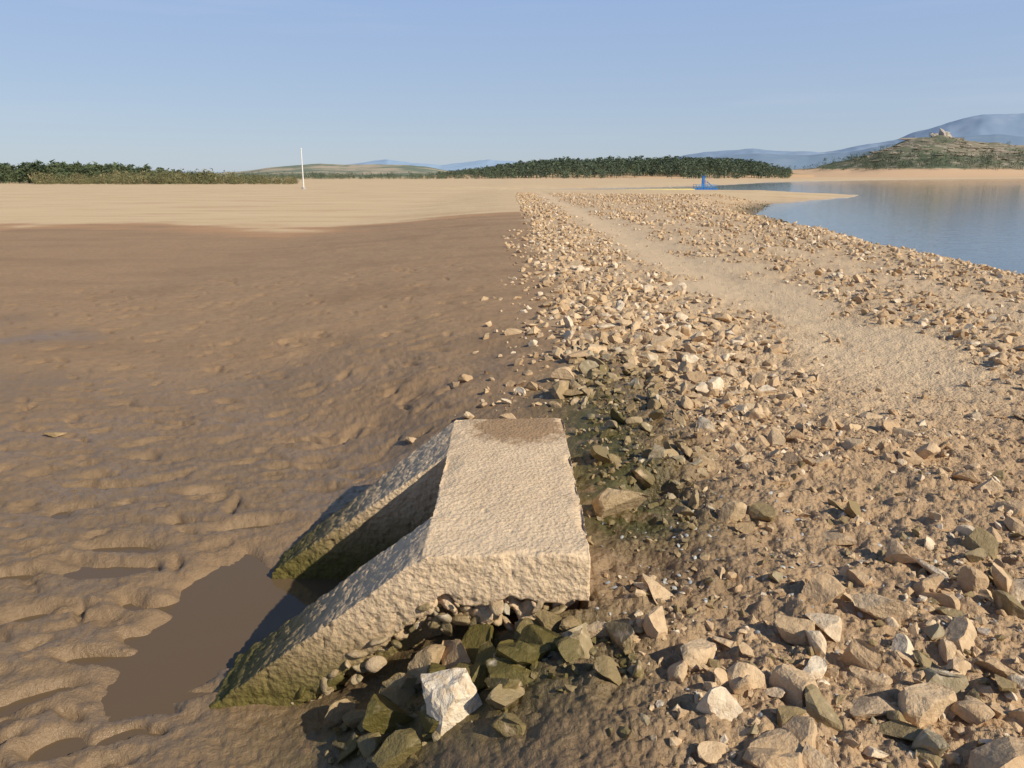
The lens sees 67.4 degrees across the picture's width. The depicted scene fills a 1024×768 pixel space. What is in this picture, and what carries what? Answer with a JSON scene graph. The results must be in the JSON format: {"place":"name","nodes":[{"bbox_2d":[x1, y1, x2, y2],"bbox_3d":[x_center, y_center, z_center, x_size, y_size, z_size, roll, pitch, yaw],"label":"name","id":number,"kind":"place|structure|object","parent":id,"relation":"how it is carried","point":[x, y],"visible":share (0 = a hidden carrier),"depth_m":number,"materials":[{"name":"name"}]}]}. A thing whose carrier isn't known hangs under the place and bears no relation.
{"place":"outdoors","nodes":[
{"label":"outdoors","id":0,"kind":"place"},
{"bbox_2d":[217,164,446,176],"bbox_3d":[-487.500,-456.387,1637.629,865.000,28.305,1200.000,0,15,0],"label":"scrub hill","id":1,"kind":"structure","parent":0,"point":[374,169],"depth_m":1436.28,"materials":[{"name":"green plant"}]},
{"bbox_2d":[183,159,521,172],"bbox_3d":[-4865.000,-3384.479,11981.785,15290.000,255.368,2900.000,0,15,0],"label":"faint mountains","id":2,"kind":"structure","parent":0,"point":[468,165],"depth_m":11810.81,"materials":[{"name":"stone"}]},
{"bbox_2d":[0,177,1023,767],"bbox_3d":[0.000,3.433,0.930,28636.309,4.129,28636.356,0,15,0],"label":"ground","id":3,"kind":"structure","parent":0,"point":[286,363],"depth_m":5.87,"materials":[{"name":"brown sand"}]},
{"bbox_2d":[0,159,218,183],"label":"pine tree belt","id":4,"kind":"object","parent":3,"relation":"on","point":[12,173],"visible":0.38,"depth_m":203.26,"materials":[{"name":"green plant"}]},
{"bbox_2d":[24,167,300,184],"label":"lakeside scrub","id":5,"kind":"object","parent":3,"relation":"on","point":[181,177],"visible":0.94,"depth_m":186.65,"materials":[{"name":"green plant"}]},
{"bbox_2d":[0,460,344,761],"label":"puddle water","id":6,"kind":"structure","parent":3,"relation":"on","point":[223,617],"depth_m":3.61,"materials":[{"name":"brown liquid"}]},
{"bbox_2d":[300,148,305,188],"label":"white mast","id":7,"kind":"object","parent":3,"relation":"on","point":[303,187],"visible":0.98,"depth_m":119.46,"materials":[{"name":"metal"}]},
{"bbox_2d":[241,171,446,178],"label":"distant tree line","id":8,"kind":"object","parent":3,"relation":"on","point":[342,176],"visible":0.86,"depth_m":450.04,"materials":[{"name":"green plant"}]},
{"bbox_2d":[209,418,590,708],"bbox_3d":[-0.504,1.018,3.844,1.618,1.242,1.726,0,15,0],"label":"concrete culvert headwall","id":9,"kind":"object","parent":3,"relation":"on","point":[467,522],"visible":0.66,"depth_m":3.12,"materials":[{"name":"beige concrete"}]},
{"bbox_2d":[421,668,482,736],"bbox_3d":[-0.203,1.070,2.575,0.191,0.225,0.179,-5,16,-19],"label":"white rock","id":10,"kind":"object","parent":3,"relation":"on","point":[451,697],"visible":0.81,"depth_m":2.51,"materials":[{"name":"white stone"}]},
{"bbox_2d":[43,326,1023,767],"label":"loose boulders","id":11,"kind":"object","parent":3,"relation":"on","point":[921,704],"visible":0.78,"depth_m":2.67,"materials":[{"name":"stone"}]},
{"bbox_2d":[320,370,1023,767],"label":"gravel","id":12,"kind":"structure","parent":3,"relation":"on","point":[954,758],"depth_m":3.24,"materials":[{"name":"stone"}]},
{"bbox_2d":[332,368,1023,767],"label":"limestone rubble","id":13,"kind":"object","parent":3,"relation":"on","point":[792,736],"visible":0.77,"depth_m":2.73,"materials":[{"name":"beige stone"}]},
{"bbox_2d":[515,192,879,244],"bbox_3d":[12.129,-10.961,48.300,23.737,1.354,51.144,0,15,0],"label":"distant causeway rubble","id":14,"kind":"object","parent":3,"relation":"on","point":[525,199],"visible":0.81,"depth_m":36.18,"materials":[{"name":"stone"}]},
{"bbox_2d":[450,263,1023,406],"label":"causeway rubble","id":15,"kind":"object","parent":3,"relation":"on","point":[659,343],"visible":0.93,"depth_m":8.08,"materials":[{"name":"stone"}]},
{"bbox_2d":[502,226,1023,280],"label":"causeway rubble","id":16,"kind":"object","parent":3,"relation":"on","point":[600,241],"visible":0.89,"depth_m":16.06,"materials":[{"name":"stone"}]},
{"bbox_2d":[548,491,1021,725],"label":"mussel shells","id":17,"kind":"object","parent":3,"relation":"on","point":[860,615],"visible":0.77,"depth_m":3.08},
{"bbox_2d":[0,0,1023,171],"label":"sky","id":18,"kind":"structure","parent":0,"point":[218,85],"materials":[{"name":"blue"}]},
{"bbox_2d":[421,166,813,178],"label":"forest hill","id":19,"kind":"structure","parent":0,"point":[793,175],"depth_m":537.95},
{"bbox_2d":[435,155,792,178],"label":"pine forest","id":20,"kind":"object","parent":19,"relation":"on","point":[695,167],"visible":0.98,"depth_m":529.79,"materials":[{"name":"green plant"}]},
{"bbox_2d":[533,178,1023,273],"bbox_3d":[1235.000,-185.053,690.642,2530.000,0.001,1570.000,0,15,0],"label":"lake water","id":21,"kind":"structure","parent":0,"point":[977,221],"depth_m":52.22,"materials":[{"name":"blue liquid"}]},
{"bbox_2d":[615,189,694,189],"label":"floating boom","id":22,"kind":"object","parent":21,"relation":"on","point":[654,189],"visible":0.54,"depth_m":128.49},
{"bbox_2d":[692,176,717,189],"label":"floating jetty","id":23,"kind":"object","parent":21,"relation":"on","point":[703,184],"visible":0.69,"depth_m":132.99,"materials":[{"name":"blue plastic"}]},
{"bbox_2d":[677,113,1023,158],"bbox_3d":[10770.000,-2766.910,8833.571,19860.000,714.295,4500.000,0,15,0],"label":"distant mountains","id":24,"kind":"structure","parent":0,"point":[1001,124],"depth_m":8378.37,"materials":[{"name":"blue stone"}]},
{"bbox_2d":[708,134,1023,169],"bbox_3d":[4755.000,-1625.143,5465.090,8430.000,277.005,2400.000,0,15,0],"label":"mountain foothills","id":25,"kind":"structure","parent":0,"point":[793,161],"depth_m":5099.93,"materials":[{"name":"blue stone"}]},
{"bbox_2d":[792,135,1023,176],"bbox_3d":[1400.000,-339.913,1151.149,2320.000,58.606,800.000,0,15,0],"label":"rocky hill","id":26,"kind":"structure","parent":0,"point":[950,169],"depth_m":909.89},
{"bbox_2d":[777,132,1023,169],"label":"hillside trees","id":27,"kind":"object","parent":26,"relation":"on","point":[986,159],"visible":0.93,"depth_m":913.13,"materials":[{"name":"green plant"}]},
{"bbox_2d":[852,136,1023,161],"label":"rock outcrops","id":28,"kind":"object","parent":26,"relation":"on","point":[1000,149],"visible":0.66,"depth_m":1000.60,"materials":[{"name":"grey stone"}]},
{"bbox_2d":[931,128,951,136],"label":"summit crag","id":29,"kind":"structure","parent":26,"relation":"on","point":[943,132],"depth_m":1083.42,"materials":[{"name":"beige stone"}]}
]}

